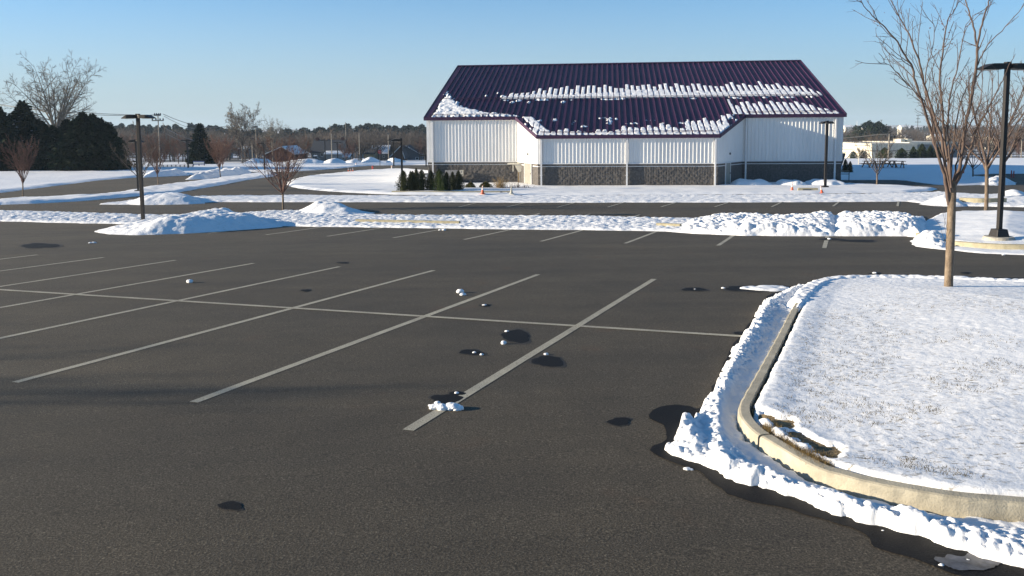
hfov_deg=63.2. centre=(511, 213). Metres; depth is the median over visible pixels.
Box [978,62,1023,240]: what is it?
lamp post
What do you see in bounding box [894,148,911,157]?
evergreen tree
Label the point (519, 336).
wet patch
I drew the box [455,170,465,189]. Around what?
arborvitae
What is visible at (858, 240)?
wet patch
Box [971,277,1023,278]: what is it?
wet patch
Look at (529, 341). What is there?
damp margin
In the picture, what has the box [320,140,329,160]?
lamp post
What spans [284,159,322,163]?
snow pile
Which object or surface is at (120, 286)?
painted line
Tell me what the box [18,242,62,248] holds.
damp margin
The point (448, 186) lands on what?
arborvitae
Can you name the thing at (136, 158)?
lamp post
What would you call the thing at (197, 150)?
evergreen tree
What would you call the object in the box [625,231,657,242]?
painted line
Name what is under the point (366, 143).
wood
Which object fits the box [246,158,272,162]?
snow pile
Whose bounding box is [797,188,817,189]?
kerb block
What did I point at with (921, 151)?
evergreen tree
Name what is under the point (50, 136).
evergreen tree
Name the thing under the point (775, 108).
roof snow
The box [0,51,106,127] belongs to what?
bare tree
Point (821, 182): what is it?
snow drift
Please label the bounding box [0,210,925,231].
snow strip
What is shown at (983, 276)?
damp margin
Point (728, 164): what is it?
door
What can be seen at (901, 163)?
picnic table
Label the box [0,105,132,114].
power line
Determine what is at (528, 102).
roof snow
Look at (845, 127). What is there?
house
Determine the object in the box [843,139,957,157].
flat roofed building
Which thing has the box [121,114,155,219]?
lamp post
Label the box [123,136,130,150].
bare tree
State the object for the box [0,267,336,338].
painted line
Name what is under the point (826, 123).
lamp post
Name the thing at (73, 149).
evergreen tree
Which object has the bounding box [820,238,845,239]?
wet patch
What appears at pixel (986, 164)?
bare tree
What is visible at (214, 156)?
bare tree
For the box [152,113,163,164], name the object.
utility pole
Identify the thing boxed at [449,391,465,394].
wet patch
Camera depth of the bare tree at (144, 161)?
64.93 m
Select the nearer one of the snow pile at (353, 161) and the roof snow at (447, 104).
the roof snow at (447, 104)
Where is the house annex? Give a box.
[324,151,342,159]
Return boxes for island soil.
[750,308,841,457]
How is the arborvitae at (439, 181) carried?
on the snow lawn at (377, 181)
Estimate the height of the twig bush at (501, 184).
1.134 m
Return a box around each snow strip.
[0,172,276,204]
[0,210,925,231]
[99,191,1023,206]
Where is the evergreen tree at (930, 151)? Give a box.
[926,145,935,157]
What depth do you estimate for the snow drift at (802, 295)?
16.41 m
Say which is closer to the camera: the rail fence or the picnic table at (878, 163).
the picnic table at (878, 163)
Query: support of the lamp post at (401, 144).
on the snow lawn at (377, 181)
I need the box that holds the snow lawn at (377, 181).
[287,168,935,194]
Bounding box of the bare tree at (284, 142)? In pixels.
[278,133,305,147]
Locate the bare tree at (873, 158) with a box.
[852,128,900,183]
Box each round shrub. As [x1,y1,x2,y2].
[465,182,475,187]
[479,182,493,187]
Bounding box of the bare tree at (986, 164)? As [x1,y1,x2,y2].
[907,60,1023,210]
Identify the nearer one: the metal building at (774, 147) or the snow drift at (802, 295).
the snow drift at (802, 295)
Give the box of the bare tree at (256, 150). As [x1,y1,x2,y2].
[250,139,266,157]
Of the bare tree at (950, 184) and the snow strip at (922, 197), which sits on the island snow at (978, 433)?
the bare tree at (950, 184)
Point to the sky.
(310, 64)
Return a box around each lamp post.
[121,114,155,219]
[128,139,143,190]
[181,140,193,167]
[256,143,271,169]
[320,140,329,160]
[387,139,394,165]
[391,138,402,172]
[819,121,834,186]
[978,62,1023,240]
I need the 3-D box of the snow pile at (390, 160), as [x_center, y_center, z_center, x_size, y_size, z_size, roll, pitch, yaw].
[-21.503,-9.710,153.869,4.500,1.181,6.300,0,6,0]
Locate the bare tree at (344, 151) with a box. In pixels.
[338,140,355,160]
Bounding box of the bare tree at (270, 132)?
[259,116,291,161]
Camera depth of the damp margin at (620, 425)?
8.29 m
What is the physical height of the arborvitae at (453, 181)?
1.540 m
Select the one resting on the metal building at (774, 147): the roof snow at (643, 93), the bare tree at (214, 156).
the roof snow at (643, 93)
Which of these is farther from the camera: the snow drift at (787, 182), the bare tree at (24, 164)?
the snow drift at (787, 182)
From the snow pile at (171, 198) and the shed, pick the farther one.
the shed
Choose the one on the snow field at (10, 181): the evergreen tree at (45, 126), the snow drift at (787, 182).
the evergreen tree at (45, 126)
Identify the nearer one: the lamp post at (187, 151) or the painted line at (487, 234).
the painted line at (487, 234)
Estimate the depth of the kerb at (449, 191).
58.45 m
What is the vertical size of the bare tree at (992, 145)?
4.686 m
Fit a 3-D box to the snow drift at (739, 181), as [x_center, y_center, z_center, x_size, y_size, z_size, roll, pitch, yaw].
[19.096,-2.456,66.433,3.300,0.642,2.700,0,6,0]
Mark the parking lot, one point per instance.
(138, 462)
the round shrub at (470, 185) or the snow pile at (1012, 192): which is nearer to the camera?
the snow pile at (1012, 192)
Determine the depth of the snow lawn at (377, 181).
61.98 m
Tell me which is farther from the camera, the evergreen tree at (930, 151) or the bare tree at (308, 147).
the bare tree at (308, 147)
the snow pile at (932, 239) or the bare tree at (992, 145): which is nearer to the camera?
the snow pile at (932, 239)
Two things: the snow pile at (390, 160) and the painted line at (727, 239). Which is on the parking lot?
the painted line at (727, 239)
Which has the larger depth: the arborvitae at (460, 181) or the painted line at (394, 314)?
the arborvitae at (460, 181)
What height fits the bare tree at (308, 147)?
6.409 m
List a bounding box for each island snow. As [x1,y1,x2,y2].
[753,278,1023,496]
[925,210,1023,243]
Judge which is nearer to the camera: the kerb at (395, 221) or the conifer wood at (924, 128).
the kerb at (395, 221)
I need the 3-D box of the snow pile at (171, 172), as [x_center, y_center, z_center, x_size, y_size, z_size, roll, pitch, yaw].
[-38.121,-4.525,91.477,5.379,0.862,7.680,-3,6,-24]
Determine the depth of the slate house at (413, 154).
239.51 m
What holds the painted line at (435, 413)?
on the parking lot
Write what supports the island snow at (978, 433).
on the parking lot
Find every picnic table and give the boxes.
[870,161,883,167]
[883,160,896,166]
[892,161,905,167]
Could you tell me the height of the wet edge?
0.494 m
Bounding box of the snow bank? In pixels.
[665,280,1023,567]
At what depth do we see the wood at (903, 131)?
419.88 m
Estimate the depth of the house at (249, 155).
289.43 m
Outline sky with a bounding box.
[0,0,1023,129]
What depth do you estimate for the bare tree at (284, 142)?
228.50 m
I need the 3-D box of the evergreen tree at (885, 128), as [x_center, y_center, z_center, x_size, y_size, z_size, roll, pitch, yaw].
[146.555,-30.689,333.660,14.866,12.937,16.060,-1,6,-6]
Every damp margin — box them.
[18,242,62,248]
[216,500,243,510]
[458,349,486,355]
[499,328,530,344]
[529,355,565,367]
[605,417,631,426]
[722,285,792,291]
[968,276,1023,277]
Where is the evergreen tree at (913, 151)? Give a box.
[907,146,919,157]
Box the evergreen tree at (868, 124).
[844,120,887,141]
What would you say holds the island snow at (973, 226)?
on the parking lot
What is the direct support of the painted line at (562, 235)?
on the parking lot
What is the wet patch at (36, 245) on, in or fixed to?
on the damp margin at (43, 247)
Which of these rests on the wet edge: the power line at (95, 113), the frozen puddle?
the frozen puddle
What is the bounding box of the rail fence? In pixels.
[158,165,193,166]
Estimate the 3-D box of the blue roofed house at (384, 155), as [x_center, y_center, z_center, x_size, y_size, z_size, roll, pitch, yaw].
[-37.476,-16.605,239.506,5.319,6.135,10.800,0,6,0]
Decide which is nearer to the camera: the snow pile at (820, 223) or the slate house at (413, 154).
the snow pile at (820, 223)
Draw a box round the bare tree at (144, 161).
[108,135,160,175]
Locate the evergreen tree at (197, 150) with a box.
[185,123,218,163]
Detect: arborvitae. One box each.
[395,170,410,190]
[408,171,418,190]
[415,170,428,190]
[423,170,435,189]
[431,169,445,190]
[443,172,451,190]
[448,171,457,189]
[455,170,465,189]
[841,159,848,171]
[847,161,853,171]
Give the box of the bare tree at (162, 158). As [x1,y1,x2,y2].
[141,133,174,184]
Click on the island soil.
(818, 446)
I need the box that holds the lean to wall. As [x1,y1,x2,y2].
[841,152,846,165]
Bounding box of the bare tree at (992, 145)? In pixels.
[983,138,997,154]
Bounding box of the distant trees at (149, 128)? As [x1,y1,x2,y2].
[48,122,426,152]
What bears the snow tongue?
on the parking lot
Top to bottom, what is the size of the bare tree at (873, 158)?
4.700 m
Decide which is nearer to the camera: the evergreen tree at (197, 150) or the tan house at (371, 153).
the evergreen tree at (197, 150)
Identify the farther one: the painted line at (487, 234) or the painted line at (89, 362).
the painted line at (487, 234)
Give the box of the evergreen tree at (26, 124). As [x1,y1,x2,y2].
[8,100,45,169]
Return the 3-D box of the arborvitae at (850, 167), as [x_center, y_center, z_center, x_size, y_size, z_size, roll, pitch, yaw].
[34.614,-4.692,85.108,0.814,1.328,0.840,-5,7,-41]
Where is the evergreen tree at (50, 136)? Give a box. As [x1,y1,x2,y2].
[17,125,62,170]
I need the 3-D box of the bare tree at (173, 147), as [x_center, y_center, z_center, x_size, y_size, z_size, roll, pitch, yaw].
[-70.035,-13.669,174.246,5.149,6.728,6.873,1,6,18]
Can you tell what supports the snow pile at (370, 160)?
on the ground at (234, 159)
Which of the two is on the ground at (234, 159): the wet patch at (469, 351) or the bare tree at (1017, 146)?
the bare tree at (1017, 146)
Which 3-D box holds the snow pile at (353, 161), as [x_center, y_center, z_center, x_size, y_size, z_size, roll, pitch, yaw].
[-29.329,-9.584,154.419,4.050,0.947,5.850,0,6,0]
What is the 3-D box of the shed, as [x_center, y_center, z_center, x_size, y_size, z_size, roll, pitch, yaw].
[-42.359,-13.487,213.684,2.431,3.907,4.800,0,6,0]
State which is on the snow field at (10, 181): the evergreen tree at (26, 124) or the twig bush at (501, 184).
the evergreen tree at (26, 124)
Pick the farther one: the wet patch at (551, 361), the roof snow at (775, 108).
the roof snow at (775, 108)
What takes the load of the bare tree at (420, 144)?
on the ground at (234, 159)
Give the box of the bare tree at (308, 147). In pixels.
[298,137,311,158]
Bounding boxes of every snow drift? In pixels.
[730,178,771,184]
[775,179,806,184]
[786,274,1023,311]
[804,179,845,184]
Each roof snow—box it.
[432,91,518,116]
[485,92,617,124]
[500,81,822,100]
[522,114,737,134]
[727,99,838,114]
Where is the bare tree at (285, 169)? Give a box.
[227,134,311,209]
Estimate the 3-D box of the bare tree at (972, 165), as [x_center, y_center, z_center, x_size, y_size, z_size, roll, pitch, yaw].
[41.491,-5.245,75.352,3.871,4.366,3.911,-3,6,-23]
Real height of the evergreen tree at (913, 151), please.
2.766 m
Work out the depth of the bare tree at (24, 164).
57.33 m
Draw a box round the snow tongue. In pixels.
[740,285,788,290]
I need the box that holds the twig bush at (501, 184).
[492,176,528,187]
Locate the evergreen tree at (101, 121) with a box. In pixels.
[91,117,128,159]
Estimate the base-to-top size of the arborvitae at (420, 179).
1.721 m
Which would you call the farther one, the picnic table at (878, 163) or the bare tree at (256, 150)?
the bare tree at (256, 150)
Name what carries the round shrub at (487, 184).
on the snow lawn at (377, 181)
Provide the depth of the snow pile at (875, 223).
28.52 m
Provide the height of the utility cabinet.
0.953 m
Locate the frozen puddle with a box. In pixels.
[934,552,1000,569]
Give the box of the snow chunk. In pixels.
[429,402,463,410]
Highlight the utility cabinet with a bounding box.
[424,173,444,181]
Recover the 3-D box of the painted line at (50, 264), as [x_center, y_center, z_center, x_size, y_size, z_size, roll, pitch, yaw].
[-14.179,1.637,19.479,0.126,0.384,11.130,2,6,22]
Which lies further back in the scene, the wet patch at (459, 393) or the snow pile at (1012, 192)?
the snow pile at (1012, 192)
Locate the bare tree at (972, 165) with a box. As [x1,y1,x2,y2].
[950,132,996,176]
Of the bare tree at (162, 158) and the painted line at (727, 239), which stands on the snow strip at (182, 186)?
the bare tree at (162, 158)
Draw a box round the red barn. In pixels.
[265,145,307,161]
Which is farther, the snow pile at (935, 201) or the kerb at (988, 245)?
the snow pile at (935, 201)
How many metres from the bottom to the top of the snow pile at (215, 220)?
0.871 m
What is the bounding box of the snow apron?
[910,240,1023,254]
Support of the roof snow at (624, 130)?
on the metal building at (774, 147)
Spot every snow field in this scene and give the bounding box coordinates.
[0,162,427,192]
[841,158,1023,184]
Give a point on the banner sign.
(198, 162)
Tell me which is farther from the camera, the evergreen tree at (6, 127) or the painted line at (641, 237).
the evergreen tree at (6, 127)
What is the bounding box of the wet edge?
[649,283,1023,575]
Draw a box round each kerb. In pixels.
[355,219,459,223]
[392,191,509,191]
[656,223,681,226]
[737,303,1023,521]
[915,233,1023,249]
[959,197,1006,202]
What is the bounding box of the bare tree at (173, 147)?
[161,132,191,163]
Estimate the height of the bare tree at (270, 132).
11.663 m
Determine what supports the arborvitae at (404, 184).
on the snow lawn at (377, 181)
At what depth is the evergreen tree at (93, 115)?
109.14 m
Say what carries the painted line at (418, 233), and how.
on the parking lot
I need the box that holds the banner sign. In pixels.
[193,161,204,165]
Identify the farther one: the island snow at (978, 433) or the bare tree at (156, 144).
the bare tree at (156, 144)
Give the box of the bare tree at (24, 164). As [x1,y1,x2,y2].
[0,135,39,196]
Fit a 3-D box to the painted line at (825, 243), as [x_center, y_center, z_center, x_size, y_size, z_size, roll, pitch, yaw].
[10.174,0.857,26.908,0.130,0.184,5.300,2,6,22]
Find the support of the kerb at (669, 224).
on the parking lot
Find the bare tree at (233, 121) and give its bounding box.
[224,102,265,161]
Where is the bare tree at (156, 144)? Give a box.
[147,137,166,154]
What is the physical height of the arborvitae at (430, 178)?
1.677 m
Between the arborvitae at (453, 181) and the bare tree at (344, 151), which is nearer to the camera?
the arborvitae at (453, 181)
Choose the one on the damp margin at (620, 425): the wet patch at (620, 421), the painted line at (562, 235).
the wet patch at (620, 421)
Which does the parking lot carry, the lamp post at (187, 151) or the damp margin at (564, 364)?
the damp margin at (564, 364)
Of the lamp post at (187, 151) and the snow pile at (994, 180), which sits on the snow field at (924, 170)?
the snow pile at (994, 180)
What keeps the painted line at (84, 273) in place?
on the parking lot
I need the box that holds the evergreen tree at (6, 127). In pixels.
[0,106,32,170]
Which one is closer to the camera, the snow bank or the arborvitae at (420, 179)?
the snow bank
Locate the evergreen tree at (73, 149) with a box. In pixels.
[40,111,120,170]
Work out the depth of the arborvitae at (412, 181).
60.77 m
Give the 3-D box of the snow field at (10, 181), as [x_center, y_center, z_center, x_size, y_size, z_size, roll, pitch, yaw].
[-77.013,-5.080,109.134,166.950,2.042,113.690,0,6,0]
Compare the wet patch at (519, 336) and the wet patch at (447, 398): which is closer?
the wet patch at (447, 398)
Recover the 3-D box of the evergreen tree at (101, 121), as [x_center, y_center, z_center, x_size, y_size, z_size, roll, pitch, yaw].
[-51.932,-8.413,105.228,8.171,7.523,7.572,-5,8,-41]
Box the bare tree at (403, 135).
[400,132,416,145]
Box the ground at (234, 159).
[127,124,1023,163]
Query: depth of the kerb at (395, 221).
36.00 m
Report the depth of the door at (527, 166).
69.03 m
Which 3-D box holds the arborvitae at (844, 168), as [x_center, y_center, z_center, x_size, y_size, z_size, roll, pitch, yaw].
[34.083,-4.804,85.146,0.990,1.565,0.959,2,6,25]
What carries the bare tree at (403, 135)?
on the ground at (234, 159)
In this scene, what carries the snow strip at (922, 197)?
on the parking lot
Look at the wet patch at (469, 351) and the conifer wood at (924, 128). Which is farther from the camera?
the conifer wood at (924, 128)
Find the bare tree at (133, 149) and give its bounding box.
[120,129,157,155]
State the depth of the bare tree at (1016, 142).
48.85 m
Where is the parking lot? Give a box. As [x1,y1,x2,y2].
[0,210,1023,575]
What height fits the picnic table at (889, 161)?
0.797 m
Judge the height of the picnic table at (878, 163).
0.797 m
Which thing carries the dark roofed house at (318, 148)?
on the ground at (234, 159)
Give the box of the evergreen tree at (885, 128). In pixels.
[860,121,895,140]
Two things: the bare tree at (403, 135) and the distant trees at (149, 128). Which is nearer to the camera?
the bare tree at (403, 135)
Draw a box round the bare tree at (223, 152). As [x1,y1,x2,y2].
[210,138,232,168]
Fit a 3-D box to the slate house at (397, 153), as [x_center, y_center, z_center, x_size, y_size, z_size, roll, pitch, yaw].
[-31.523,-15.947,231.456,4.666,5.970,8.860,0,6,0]
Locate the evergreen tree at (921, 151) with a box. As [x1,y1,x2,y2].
[917,144,929,157]
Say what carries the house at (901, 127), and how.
on the ground at (234, 159)
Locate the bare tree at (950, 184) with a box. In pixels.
[848,0,1023,286]
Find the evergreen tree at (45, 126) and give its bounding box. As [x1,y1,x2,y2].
[37,119,47,132]
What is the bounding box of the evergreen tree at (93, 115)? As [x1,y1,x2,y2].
[88,113,97,120]
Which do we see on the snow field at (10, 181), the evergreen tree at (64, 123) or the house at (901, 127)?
the evergreen tree at (64, 123)
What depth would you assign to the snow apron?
22.89 m
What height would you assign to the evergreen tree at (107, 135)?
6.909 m
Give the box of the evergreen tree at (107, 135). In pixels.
[79,121,135,170]
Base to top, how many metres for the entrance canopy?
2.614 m
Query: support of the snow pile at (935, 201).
on the road
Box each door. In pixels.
[524,162,531,183]
[725,162,730,183]
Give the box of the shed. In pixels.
[342,153,352,160]
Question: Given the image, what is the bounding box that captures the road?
[0,165,1023,220]
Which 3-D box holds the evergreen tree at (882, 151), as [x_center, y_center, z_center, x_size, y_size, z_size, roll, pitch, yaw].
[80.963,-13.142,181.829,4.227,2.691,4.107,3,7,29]
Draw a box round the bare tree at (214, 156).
[203,134,234,176]
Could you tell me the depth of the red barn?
207.70 m
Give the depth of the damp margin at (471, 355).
11.42 m
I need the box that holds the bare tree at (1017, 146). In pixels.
[1009,135,1023,156]
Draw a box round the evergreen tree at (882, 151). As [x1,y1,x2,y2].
[876,147,891,157]
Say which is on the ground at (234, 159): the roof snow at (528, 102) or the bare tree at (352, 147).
the bare tree at (352, 147)
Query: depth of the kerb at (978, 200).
44.19 m
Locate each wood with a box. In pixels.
[117,122,426,161]
[187,127,354,133]
[843,124,1023,141]
[843,132,1023,155]
[854,125,1023,133]
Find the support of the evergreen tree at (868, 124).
on the ground at (234, 159)
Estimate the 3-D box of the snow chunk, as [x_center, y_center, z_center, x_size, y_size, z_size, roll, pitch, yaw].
[-0.699,2.063,8.855,0.376,0.088,0.160,0,6,0]
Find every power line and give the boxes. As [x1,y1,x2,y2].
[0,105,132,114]
[843,134,888,138]
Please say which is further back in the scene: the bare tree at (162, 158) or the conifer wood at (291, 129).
the conifer wood at (291, 129)
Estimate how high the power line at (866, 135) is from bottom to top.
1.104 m
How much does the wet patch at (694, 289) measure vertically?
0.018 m
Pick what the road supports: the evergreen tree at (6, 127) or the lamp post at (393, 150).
the lamp post at (393, 150)
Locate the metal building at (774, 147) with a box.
[424,60,846,185]
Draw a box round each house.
[239,146,257,158]
[310,137,348,160]
[363,149,377,158]
[371,145,392,159]
[389,146,408,159]
[405,145,422,159]
[843,125,852,133]
[897,125,905,133]
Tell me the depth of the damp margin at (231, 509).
6.34 m
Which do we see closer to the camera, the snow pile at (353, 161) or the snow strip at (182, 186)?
the snow strip at (182, 186)
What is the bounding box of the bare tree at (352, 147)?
[348,137,358,153]
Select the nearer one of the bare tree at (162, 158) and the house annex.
the bare tree at (162, 158)
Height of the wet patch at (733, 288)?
0.032 m
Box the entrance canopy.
[507,163,521,182]
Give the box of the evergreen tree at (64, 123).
[58,118,68,131]
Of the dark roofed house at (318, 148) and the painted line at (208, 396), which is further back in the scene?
the dark roofed house at (318, 148)
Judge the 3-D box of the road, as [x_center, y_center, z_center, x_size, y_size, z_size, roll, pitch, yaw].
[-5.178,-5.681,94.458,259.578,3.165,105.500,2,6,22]
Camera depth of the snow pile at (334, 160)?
147.75 m
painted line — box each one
[0,260,174,286]
[0,263,253,307]
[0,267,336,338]
[0,289,741,336]
[1,257,103,270]
[13,270,434,382]
[189,274,539,401]
[393,228,446,237]
[404,279,655,430]
[464,229,512,239]
[542,230,582,240]
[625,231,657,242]
[717,235,734,244]
[822,236,828,247]
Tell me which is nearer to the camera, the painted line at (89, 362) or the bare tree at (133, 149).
the painted line at (89, 362)
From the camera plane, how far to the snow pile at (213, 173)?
88.35 m
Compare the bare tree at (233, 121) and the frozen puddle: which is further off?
the bare tree at (233, 121)
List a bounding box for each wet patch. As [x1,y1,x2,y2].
[21,243,59,247]
[217,501,241,509]
[430,394,462,402]
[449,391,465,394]
[459,349,483,354]
[501,329,528,342]
[531,356,562,366]
[607,417,629,425]
[682,287,705,290]
[725,285,790,290]
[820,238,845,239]
[840,240,873,241]
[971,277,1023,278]
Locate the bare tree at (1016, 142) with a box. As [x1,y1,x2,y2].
[971,81,1023,195]
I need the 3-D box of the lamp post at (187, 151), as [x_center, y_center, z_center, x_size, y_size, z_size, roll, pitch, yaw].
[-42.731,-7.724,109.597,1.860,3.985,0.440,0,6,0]
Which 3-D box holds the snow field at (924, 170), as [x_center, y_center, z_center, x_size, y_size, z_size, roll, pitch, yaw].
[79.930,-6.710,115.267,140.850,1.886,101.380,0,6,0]
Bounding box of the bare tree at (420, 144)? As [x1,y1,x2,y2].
[414,137,426,159]
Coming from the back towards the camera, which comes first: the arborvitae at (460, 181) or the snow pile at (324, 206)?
the arborvitae at (460, 181)
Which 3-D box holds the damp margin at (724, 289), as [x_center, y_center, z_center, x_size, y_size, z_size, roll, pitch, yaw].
[5.042,1.524,16.873,1.639,0.038,0.953,0,6,0]
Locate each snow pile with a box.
[94,208,282,234]
[126,192,203,204]
[143,168,187,177]
[185,167,250,179]
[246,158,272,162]
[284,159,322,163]
[299,200,372,213]
[322,158,345,162]
[346,159,361,162]
[361,157,381,162]
[386,158,405,162]
[672,210,835,235]
[834,210,925,236]
[913,230,945,248]
[921,195,964,206]
[981,176,1015,185]
[1005,189,1023,195]
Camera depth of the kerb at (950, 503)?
6.38 m

